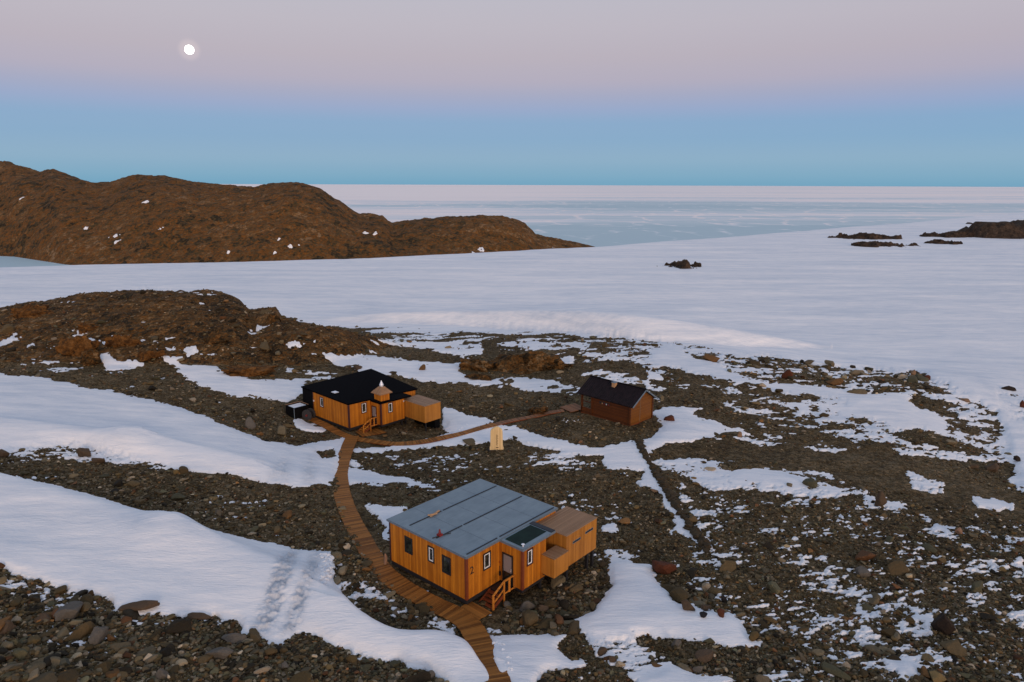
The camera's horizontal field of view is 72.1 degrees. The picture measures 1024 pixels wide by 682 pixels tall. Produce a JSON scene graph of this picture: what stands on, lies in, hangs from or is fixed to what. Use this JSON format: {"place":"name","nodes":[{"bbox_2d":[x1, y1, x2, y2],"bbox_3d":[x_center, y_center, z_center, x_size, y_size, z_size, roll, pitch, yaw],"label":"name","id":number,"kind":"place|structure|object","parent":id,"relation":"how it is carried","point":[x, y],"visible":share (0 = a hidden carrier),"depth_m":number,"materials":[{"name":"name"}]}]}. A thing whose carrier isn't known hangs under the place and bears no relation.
{"place":"outdoors","nodes":[
{"label":"outdoors","id":0,"kind":"place"},
{"bbox_2d":[0,289,395,365],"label":"hill","id":1,"kind":"structure","parent":0,"point":[173,330],"depth_m":113.33,"materials":[{"name":"stone"}]},
{"bbox_2d":[1,324,14,333],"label":"rock","id":2,"kind":"object","parent":1,"relation":"on","point":[7,328],"visible":1,"depth_m":113.41,"materials":[{"name":"stone"}]},
{"bbox_2d":[9,304,55,318],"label":"boulder","id":3,"kind":"object","parent":1,"relation":"on","point":[30,311],"visible":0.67,"depth_m":119.86,"materials":[{"name":"stone"}]},
{"bbox_2d":[54,335,100,356],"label":"boulder","id":4,"kind":"object","parent":1,"relation":"on","point":[76,345],"visible":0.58,"depth_m":104.74,"materials":[{"name":"stone"}]},
{"bbox_2d":[77,322,98,333],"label":"boulder","id":5,"kind":"object","parent":1,"relation":"on","point":[84,328],"visible":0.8,"depth_m":111.95,"materials":[{"name":"stone"}]},
{"bbox_2d":[80,348,101,365],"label":"boulder","id":6,"kind":"object","parent":1,"relation":"on","point":[91,356],"visible":0.83,"depth_m":102.19,"materials":[{"name":"stone"}]},
{"bbox_2d":[104,334,140,346],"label":"boulder","id":7,"kind":"object","parent":1,"relation":"on","point":[118,340],"visible":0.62,"depth_m":107.27,"materials":[{"name":"stone"}]},
{"bbox_2d":[137,350,166,361],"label":"boulder","id":8,"kind":"object","parent":1,"relation":"on","point":[147,355],"visible":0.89,"depth_m":104.43,"materials":[{"name":"stone"}]},
{"bbox_2d":[203,329,229,343],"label":"boulder","id":9,"kind":"object","parent":1,"relation":"on","point":[215,337],"visible":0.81,"depth_m":108.54,"materials":[{"name":"stone"}]},
{"bbox_2d":[266,313,280,324],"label":"boulder","id":10,"kind":"object","parent":1,"relation":"on","point":[271,318],"visible":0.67,"depth_m":117.26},
{"bbox_2d":[0,161,593,264],"bbox_3d":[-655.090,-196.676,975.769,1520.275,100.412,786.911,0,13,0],"label":"ridge","id":11,"kind":"structure","parent":0,"point":[50,215],"depth_m":688.41,"materials":[{"name":"stone"}]},
{"bbox_2d":[19,197,483,253],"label":"snow patches","id":12,"kind":"object","parent":11,"relation":"on","point":[274,252],"visible":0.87,"depth_m":676.48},
{"bbox_2d":[0,213,1023,681],"bbox_3d":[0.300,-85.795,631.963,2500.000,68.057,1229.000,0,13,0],"label":"snow","id":13,"kind":"structure","parent":0,"point":[950,317],"depth_m":95.08,"materials":[{"name":"snow"}]},
{"bbox_2d":[77,448,90,456],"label":"boulder","id":14,"kind":"object","parent":13,"relation":"on","point":[83,452],"visible":1,"depth_m":65.24,"materials":[{"name":"stone"}]},
{"bbox_2d":[80,594,93,603],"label":"rock","id":15,"kind":"object","parent":13,"relation":"on","point":[89,598],"visible":0.51,"depth_m":40.69,"materials":[{"name":"stone"}]},
{"bbox_2d":[186,612,210,619],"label":"boulder","id":16,"kind":"object","parent":13,"relation":"on","point":[198,615],"visible":1,"depth_m":40.40,"materials":[{"name":"stone"}]},
{"bbox_2d":[302,408,315,420],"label":"cable drum","id":17,"kind":"object","parent":13,"relation":"on","point":[308,414],"visible":1,"depth_m":84.41,"materials":[{"name":"wood"}]},
{"bbox_2d":[318,548,350,590],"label":"snow clods","id":18,"kind":"object","parent":13,"relation":"on","point":[330,567],"visible":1,"depth_m":46.49,"materials":[{"name":"snow"}]},
{"bbox_2d":[445,420,577,670],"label":"snow clods","id":19,"kind":"object","parent":13,"relation":"on","point":[506,655],"visible":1,"depth_m":38.83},
{"bbox_2d":[665,259,700,268],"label":"rock outcrop","id":20,"kind":"object","parent":13,"relation":"on","point":[684,264],"visible":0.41,"depth_m":284.99,"materials":[{"name":"stone"}]},
{"bbox_2d":[768,581,780,594],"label":"rock","id":21,"kind":"object","parent":13,"relation":"on","point":[773,586],"visible":0.98,"depth_m":46.02,"materials":[{"name":"stone"}]},
{"bbox_2d":[828,232,901,239],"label":"rock outcrop","id":22,"kind":"object","parent":13,"relation":"on","point":[866,235],"visible":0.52,"depth_m":437.72,"materials":[{"name":"stone"}]},
{"bbox_2d":[864,644,882,654],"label":"rock","id":23,"kind":"object","parent":13,"relation":"on","point":[871,648],"visible":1,"depth_m":39.78,"materials":[{"name":"stone"}]},
{"bbox_2d":[851,241,918,246],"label":"rock outcrop","id":24,"kind":"object","parent":13,"relation":"on","point":[872,244],"visible":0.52,"depth_m":383.20,"materials":[{"name":"stone"}]},
{"bbox_2d":[880,628,899,637],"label":"rock","id":25,"kind":"object","parent":13,"relation":"on","point":[889,632],"visible":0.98,"depth_m":41.30,"materials":[{"name":"stone"}]},
{"bbox_2d":[922,543,937,552],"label":"rock","id":26,"kind":"object","parent":13,"relation":"on","point":[928,547],"visible":1,"depth_m":52.94,"materials":[{"name":"stone"}]},
{"bbox_2d":[924,239,962,244],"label":"rock outcrop","id":27,"kind":"object","parent":13,"relation":"on","point":[937,241],"visible":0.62,"depth_m":398.39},
{"bbox_2d":[919,231,973,237],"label":"rock outcrop","id":28,"kind":"object","parent":13,"relation":"on","point":[955,234],"visible":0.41,"depth_m":455.93,"materials":[{"name":"stone"}]},
{"bbox_2d":[979,612,996,619],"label":"rock","id":29,"kind":"object","parent":13,"relation":"on","point":[985,616],"visible":1,"depth_m":43.20,"materials":[{"name":"stone"}]},
{"bbox_2d":[958,221,1023,238],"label":"rock outcrop","id":30,"kind":"object","parent":13,"relation":"on","point":[999,230],"visible":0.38,"depth_m":450.21,"materials":[{"name":"stone"}]},
{"bbox_2d":[0,288,1023,681],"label":"ground","id":31,"kind":"structure","parent":0,"point":[874,463],"depth_m":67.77,"materials":[{"name":"gravel"}]},
{"bbox_2d":[0,620,15,634],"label":"boulder","id":32,"kind":"object","parent":31,"relation":"on","point":[9,625],"visible":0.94,"depth_m":37.49,"materials":[{"name":"stone"}]},
{"bbox_2d":[9,596,21,606],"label":"rock","id":33,"kind":"object","parent":31,"relation":"on","point":[16,601],"visible":1,"depth_m":40.10,"materials":[{"name":"stone"}]},
{"bbox_2d":[13,648,27,660],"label":"rock","id":34,"kind":"object","parent":31,"relation":"on","point":[19,654],"visible":0.98,"depth_m":35.13,"materials":[{"name":"stone"}]},
{"bbox_2d":[27,668,39,680],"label":"rock","id":35,"kind":"object","parent":31,"relation":"on","point":[34,673],"visible":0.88,"depth_m":33.60,"materials":[{"name":"stone"}]},
{"bbox_2d":[26,636,40,644],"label":"rock","id":36,"kind":"object","parent":31,"relation":"on","point":[33,639],"visible":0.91,"depth_m":36.61,"materials":[{"name":"stone"}]},
{"bbox_2d":[24,662,45,673],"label":"rock","id":37,"kind":"object","parent":31,"relation":"on","point":[41,666],"visible":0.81,"depth_m":34.07,"materials":[{"name":"stone"}]},
{"bbox_2d":[34,613,49,623],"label":"boulder","id":38,"kind":"object","parent":31,"relation":"on","point":[42,616],"visible":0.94,"depth_m":38.66,"materials":[{"name":"stone"}]},
{"bbox_2d":[43,653,60,666],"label":"rock","id":39,"kind":"object","parent":31,"relation":"on","point":[47,660],"visible":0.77,"depth_m":34.84,"materials":[{"name":"stone"}]},
{"bbox_2d":[50,656,64,667],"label":"rock","id":40,"kind":"object","parent":31,"relation":"on","point":[55,661],"visible":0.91,"depth_m":34.74,"materials":[{"name":"stone"}]},
{"bbox_2d":[54,585,66,593],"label":"rock","id":41,"kind":"object","parent":31,"relation":"on","point":[61,589],"visible":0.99,"depth_m":41.81,"materials":[{"name":"stone"}]},
{"bbox_2d":[56,626,69,637],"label":"rock","id":42,"kind":"object","parent":31,"relation":"on","point":[63,631],"visible":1,"depth_m":37.62,"materials":[{"name":"stone"}]},
{"bbox_2d":[53,601,83,621],"bbox_3d":[-24.857,15.292,39.505,1.358,1.192,1.290,-4,13,-18],"label":"boulder","id":43,"kind":"object","parent":31,"relation":"on","point":[70,610],"visible":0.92,"depth_m":39.00,"materials":[{"name":"stone"}]},
{"bbox_2d":[63,621,97,641],"bbox_3d":[-23.053,15.614,37.759,0.807,1.104,1.779,6,14,25],"label":"rock","id":44,"kind":"object","parent":31,"relation":"on","point":[82,630],"visible":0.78,"depth_m":37.53,"materials":[{"name":"stone"}]},
{"bbox_2d":[88,626,108,644],"bbox_3d":[-22.023,15.730,37.361,0.705,1.049,1.185,0,13,0],"label":"boulder","id":45,"kind":"object","parent":31,"relation":"on","point":[98,635],"visible":0.99,"depth_m":37.24,"materials":[{"name":"stone"}]},
{"bbox_2d":[93,660,112,673],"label":"rock","id":46,"kind":"object","parent":31,"relation":"on","point":[105,666],"visible":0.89,"depth_m":34.93,"materials":[{"name":"stone"}]},
{"bbox_2d":[105,668,118,677],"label":"rock","id":47,"kind":"object","parent":31,"relation":"on","point":[112,673],"visible":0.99,"depth_m":34.53,"materials":[{"name":"stone"}]},
{"bbox_2d":[110,642,130,651],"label":"rock","id":48,"kind":"object","parent":31,"relation":"on","point":[115,646],"visible":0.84,"depth_m":36.72,"materials":[{"name":"stone"}]},
{"bbox_2d":[123,609,139,619],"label":"rock","id":49,"kind":"object","parent":31,"relation":"on","point":[133,614],"visible":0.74,"depth_m":39.79,"materials":[{"name":"stone"}]},
{"bbox_2d":[117,600,159,610],"bbox_3d":[-21.456,15.210,40.426,2.265,0.424,0.763,0,13,0],"label":"boulder","id":50,"kind":"object","parent":31,"relation":"on","point":[141,605],"visible":1,"depth_m":40.32,"materials":[{"name":"stone"}]},
{"bbox_2d":[135,646,155,655],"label":"rock","id":51,"kind":"object","parent":31,"relation":"on","point":[149,650],"visible":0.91,"depth_m":36.62,"materials":[{"name":"stone"}]},
{"bbox_2d":[156,668,168,679],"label":"boulder","id":52,"kind":"object","parent":31,"relation":"on","point":[161,673],"visible":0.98,"depth_m":34.64,"materials":[{"name":"stone"}]},
{"bbox_2d":[159,647,171,656],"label":"rock","id":53,"kind":"object","parent":31,"relation":"on","point":[165,652],"visible":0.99,"depth_m":36.52,"materials":[{"name":"stone"}]},
{"bbox_2d":[171,493,185,499],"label":"rock","id":54,"kind":"object","parent":31,"relation":"on","point":[177,496],"visible":1,"depth_m":56.58,"materials":[{"name":"stone"}]},
{"bbox_2d":[165,618,191,632],"bbox_3d":[-18.353,15.875,38.920,1.296,0.748,1.093,0,13,0],"label":"rock","id":55,"kind":"object","parent":31,"relation":"on","point":[181,625],"visible":0.98,"depth_m":38.81,"materials":[{"name":"stone"}]},
{"bbox_2d":[197,655,212,663],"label":"rock","id":56,"kind":"object","parent":31,"relation":"on","point":[204,658],"visible":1,"depth_m":36.40,"materials":[{"name":"stone"}]},
{"bbox_2d":[205,647,233,658],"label":"boulder","id":57,"kind":"object","parent":31,"relation":"on","point":[221,653],"visible":0.97,"depth_m":36.69,"materials":[{"name":"stone"}]},
{"bbox_2d":[221,633,246,643],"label":"boulder","id":58,"kind":"object","parent":31,"relation":"on","point":[233,638],"visible":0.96,"depth_m":38.55,"materials":[{"name":"stone"}]},
{"bbox_2d":[221,364,278,376],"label":"boulder","id":59,"kind":"object","parent":31,"relation":"on","point":[242,370],"visible":0.86,"depth_m":99.29,"materials":[{"name":"stone"}]},
{"bbox_2d":[245,417,255,429],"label":"boulder","id":60,"kind":"object","parent":31,"relation":"on","point":[250,423],"visible":0.99,"depth_m":77.62,"materials":[{"name":"stone"}]},
{"bbox_2d":[249,628,260,642],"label":"rock","id":61,"kind":"object","parent":31,"relation":"on","point":[254,634],"visible":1,"depth_m":38.88,"materials":[{"name":"stone"}]},
{"bbox_2d":[253,666,270,674],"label":"rock","id":62,"kind":"object","parent":31,"relation":"on","point":[263,669],"visible":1,"depth_m":35.89,"materials":[{"name":"stone"}]},
{"bbox_2d":[285,401,308,418],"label":"storage bin","id":63,"kind":"object","parent":31,"relation":"on","point":[294,410],"visible":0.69,"depth_m":84.68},
{"bbox_2d":[301,369,440,432],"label":"timber hut","id":64,"kind":"object","parent":31,"relation":"on","point":[361,400],"visible":0.98,"depth_m":83.13,"materials":[{"name":"wood"}]},
{"bbox_2d":[356,428,385,436],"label":"boardwalk","id":65,"kind":"structure","parent":31,"relation":"on","point":[376,431],"depth_m":80.94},
{"bbox_2d":[310,417,496,445],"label":"boardwalk","id":66,"kind":"structure","parent":31,"relation":"on","point":[328,426],"depth_m":78.80,"materials":[{"name":"wood"}]},
{"bbox_2d":[414,603,429,615],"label":"rock","id":67,"kind":"object","parent":31,"relation":"on","point":[421,608],"visible":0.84,"depth_m":42.95,"materials":[{"name":"stone"}]},
{"bbox_2d":[334,436,510,681],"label":"boardwalk","id":68,"kind":"structure","parent":31,"relation":"on","point":[473,631],"depth_m":45.68,"materials":[{"name":"wood"}]},
{"bbox_2d":[459,358,492,371],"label":"boulder","id":69,"kind":"object","parent":31,"relation":"on","point":[475,364],"visible":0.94,"depth_m":107.96,"materials":[{"name":"stone"}]},
{"bbox_2d":[461,602,491,619],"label":"boardwalk","id":70,"kind":"structure","parent":31,"relation":"on","point":[477,611],"depth_m":43.14,"materials":[{"name":"wood"}]},
{"bbox_2d":[464,373,491,380],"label":"boulder","id":71,"kind":"object","parent":31,"relation":"on","point":[473,376],"visible":0.95,"depth_m":102.97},
{"bbox_2d":[386,479,597,610],"bbox_3d":[-1.171,14.004,48.334,10.340,4.541,10.323,11,16,40],"label":"timber hut","id":72,"kind":"object","parent":31,"relation":"on","point":[503,541],"visible":0.98,"depth_m":46.04,"materials":[{"name":"wood planks"},{"name":"grey metal roofing"},{"name":"window glass"}]},
{"bbox_2d":[404,535,412,554],"bbox_3d":[-6.805,13.462,46.396,0.760,1.160,0.075,11,16,40],"label":"window","id":73,"kind":"structure","parent":72,"relation":"in","point":[408,542],"depth_m":46.39,"materials":[{"name":"black glass"}]},
{"bbox_2d":[427,545,434,563],"bbox_3d":[-5.160,13.632,44.968,0.600,1.100,0.075,11,16,40],"label":"window","id":74,"kind":"structure","parent":72,"relation":"in","point":[431,557],"depth_m":44.98,"materials":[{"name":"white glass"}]},
{"bbox_2d":[442,554,450,575],"bbox_3d":[-4.094,14.042,44.111,0.770,1.200,0.075,11,16,40],"label":"window","id":75,"kind":"structure","parent":72,"relation":"in","point":[446,561],"depth_m":44.12,"materials":[{"name":"black glass"}]},
{"bbox_2d":[483,550,490,570],"bbox_3d":[-1.580,13.821,44.315,0.075,1.160,0.700,11,16,40],"label":"window","id":76,"kind":"structure","parent":72,"relation":"in","point":[486,556],"depth_m":44.31,"materials":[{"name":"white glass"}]},
{"bbox_2d":[502,552,512,586],"bbox_3d":[-0.281,14.581,45.017,0.900,2.100,0.090,11,16,40],"label":"door","id":77,"kind":"structure","parent":72,"relation":"in","point":[507,560],"depth_m":45.01,"materials":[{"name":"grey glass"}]},
{"bbox_2d":[527,547,532,566],"bbox_3d":[1.124,13.657,44.544,0.075,1.120,0.600,11,16,40],"label":"window","id":78,"kind":"structure","parent":72,"relation":"in","point":[530,551],"depth_m":44.55,"materials":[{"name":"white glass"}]},
{"bbox_2d":[488,426,503,450],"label":"timber monument","id":79,"kind":"object","parent":31,"relation":"on","point":[496,437],"visible":0.99,"depth_m":73.92,"materials":[{"name":"wood"}]},
{"bbox_2d":[519,601,534,611],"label":"boulder","id":80,"kind":"object","parent":31,"relation":"on","point":[526,605],"visible":0.82,"depth_m":43.47,"materials":[{"name":"stone"}]},
{"bbox_2d":[494,409,564,425],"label":"boardwalk","id":81,"kind":"structure","parent":31,"relation":"on","point":[527,417],"depth_m":84.11,"materials":[{"name":"wood"}]},
{"bbox_2d":[521,610,538,626],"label":"rock","id":82,"kind":"object","parent":31,"relation":"on","point":[529,617],"visible":0.91,"depth_m":41.61,"materials":[{"name":"stone"}]},
{"bbox_2d":[488,351,572,373],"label":"boulder","id":83,"kind":"object","parent":31,"relation":"on","point":[529,362],"visible":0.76,"depth_m":107.64,"materials":[{"name":"stone"}]},
{"bbox_2d":[527,406,547,414],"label":"boulder","id":84,"kind":"object","parent":31,"relation":"on","point":[536,410],"visible":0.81,"depth_m":85.50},
{"bbox_2d":[534,618,553,628],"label":"rock","id":85,"kind":"object","parent":31,"relation":"on","point":[545,623],"visible":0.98,"depth_m":41.61,"materials":[{"name":"stone"}]},
{"bbox_2d":[544,599,556,608],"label":"rock","id":86,"kind":"object","parent":31,"relation":"on","point":[550,603],"visible":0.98,"depth_m":43.86,"materials":[{"name":"stone"}]},
{"bbox_2d":[551,575,565,587],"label":"rock","id":87,"kind":"object","parent":31,"relation":"on","point":[557,581],"visible":0.84,"depth_m":46.53,"materials":[{"name":"stone"}]},
{"bbox_2d":[560,403,580,411],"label":"ramp","id":88,"kind":"structure","parent":31,"relation":"on","point":[573,407],"depth_m":86.60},
{"bbox_2d":[568,620,579,634],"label":"rock","id":89,"kind":"object","parent":31,"relation":"on","point":[573,627],"visible":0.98,"depth_m":41.27,"materials":[{"name":"stone"}]},
{"bbox_2d":[577,375,657,425],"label":"log cabin","id":90,"kind":"object","parent":31,"relation":"on","point":[622,403],"visible":1,"depth_m":82.17,"materials":[{"name":"red paint"}]},
{"bbox_2d":[652,560,676,573],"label":"boulder","id":91,"kind":"object","parent":31,"relation":"on","point":[662,567],"visible":1,"depth_m":48.42,"materials":[{"name":"stone"}]},
{"bbox_2d":[635,439,711,552],"bbox_3d":[13.892,13.036,63.759,1.443,1.184,24.999,0,13,-1],"label":"stone row","id":92,"kind":"object","parent":31,"relation":"on","point":[704,543],"visible":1,"depth_m":60.30,"materials":[{"name":"stone"}]},
{"bbox_2d":[670,586,687,602],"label":"rock","id":93,"kind":"object","parent":31,"relation":"on","point":[678,594],"visible":0.91,"depth_m":44.95,"materials":[{"name":"stone"}]},
{"bbox_2d":[681,599,694,610],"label":"boulder","id":94,"kind":"object","parent":31,"relation":"on","point":[687,605],"visible":1,"depth_m":43.21,"materials":[{"name":"stone"}]},
{"bbox_2d":[694,649,713,662],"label":"boulder","id":95,"kind":"object","parent":31,"relation":"on","point":[704,655],"visible":1,"depth_m":38.83,"materials":[{"name":"stone"}]},
{"bbox_2d":[703,354,719,361],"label":"rock","id":96,"kind":"object","parent":31,"relation":"on","point":[708,357],"visible":0.97,"depth_m":113.93,"materials":[{"name":"stone"}]},
{"bbox_2d":[719,560,736,572],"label":"rock","id":97,"kind":"object","parent":31,"relation":"on","point":[728,565],"visible":0.94,"depth_m":48.83,"materials":[{"name":"stone"}]},
{"bbox_2d":[802,478,817,487],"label":"rock","id":98,"kind":"object","parent":31,"relation":"on","point":[810,482],"visible":0.98,"depth_m":64.52,"materials":[{"name":"stone"}]},
{"bbox_2d":[825,378,843,384],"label":"rock","id":99,"kind":"object","parent":31,"relation":"on","point":[837,381],"visible":1,"depth_m":104.02,"materials":[{"name":"stone"}]},
{"bbox_2d":[821,661,851,681],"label":"rock","id":100,"kind":"object","parent":31,"relation":"on","point":[832,669],"visible":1,"depth_m":37.32,"materials":[{"name":"stone"}]},
{"bbox_2d":[855,566,870,576],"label":"boulder","id":101,"kind":"object","parent":31,"relation":"on","point":[861,571],"visible":1,"depth_m":48.29,"materials":[{"name":"stone"}]},
{"bbox_2d":[855,550,876,560],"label":"rock","id":102,"kind":"object","parent":31,"relation":"on","point":[862,555],"visible":1,"depth_m":50.51,"materials":[{"name":"stone"}]},
{"bbox_2d":[874,490,886,506],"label":"boulder","id":103,"kind":"object","parent":31,"relation":"on","point":[881,500],"visible":0.98,"depth_m":60.97,"materials":[{"name":"stone"}]},
{"bbox_2d":[887,560,908,575],"bbox_3d":[26.933,15.896,49.124,1.752,0.951,0.962,-7,14,-30],"label":"rock","id":104,"kind":"object","parent":31,"relation":"on","point":[897,567],"visible":0.98,"depth_m":48.94,"materials":[{"name":"stone"}]},
{"bbox_2d":[931,613,955,634],"bbox_3d":[25.618,16.819,41.760,1.295,1.553,0.834,11,17,41],"label":"boulder","id":105,"kind":"object","parent":31,"relation":"on","point":[942,623],"visible":0.99,"depth_m":41.45,"materials":[{"name":"stone"}]},
{"bbox_2d":[940,639,966,656],"bbox_3d":[24.932,17.434,39.878,1.182,0.716,1.328,0,13,0],"label":"rock","id":106,"kind":"object","parent":31,"relation":"on","point":[955,647],"visible":1,"depth_m":39.64,"materials":[{"name":"stone"}]},
{"bbox_2d":[970,580,983,592],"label":"rock","id":107,"kind":"object","parent":31,"relation":"on","point":[977,586],"visible":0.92,"depth_m":46.77,"materials":[{"name":"stone"}]},
{"bbox_2d":[984,462,999,471],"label":"boulder","id":108,"kind":"object","parent":31,"relation":"on","point":[994,467],"visible":0.97,"depth_m":74.84,"materials":[{"name":"stone"}]},
{"bbox_2d":[0,184,1023,266],"bbox_3d":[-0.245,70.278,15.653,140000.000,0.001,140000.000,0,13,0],"label":"ice","id":109,"kind":"structure","parent":0,"point":[602,215],"depth_m":2388.40,"materials":[{"name":"ice"}]},
{"bbox_2d":[0,0,1023,186],"label":"sky","id":110,"kind":"structure","parent":0,"point":[923,93],"materials":[{"name":"blue"}]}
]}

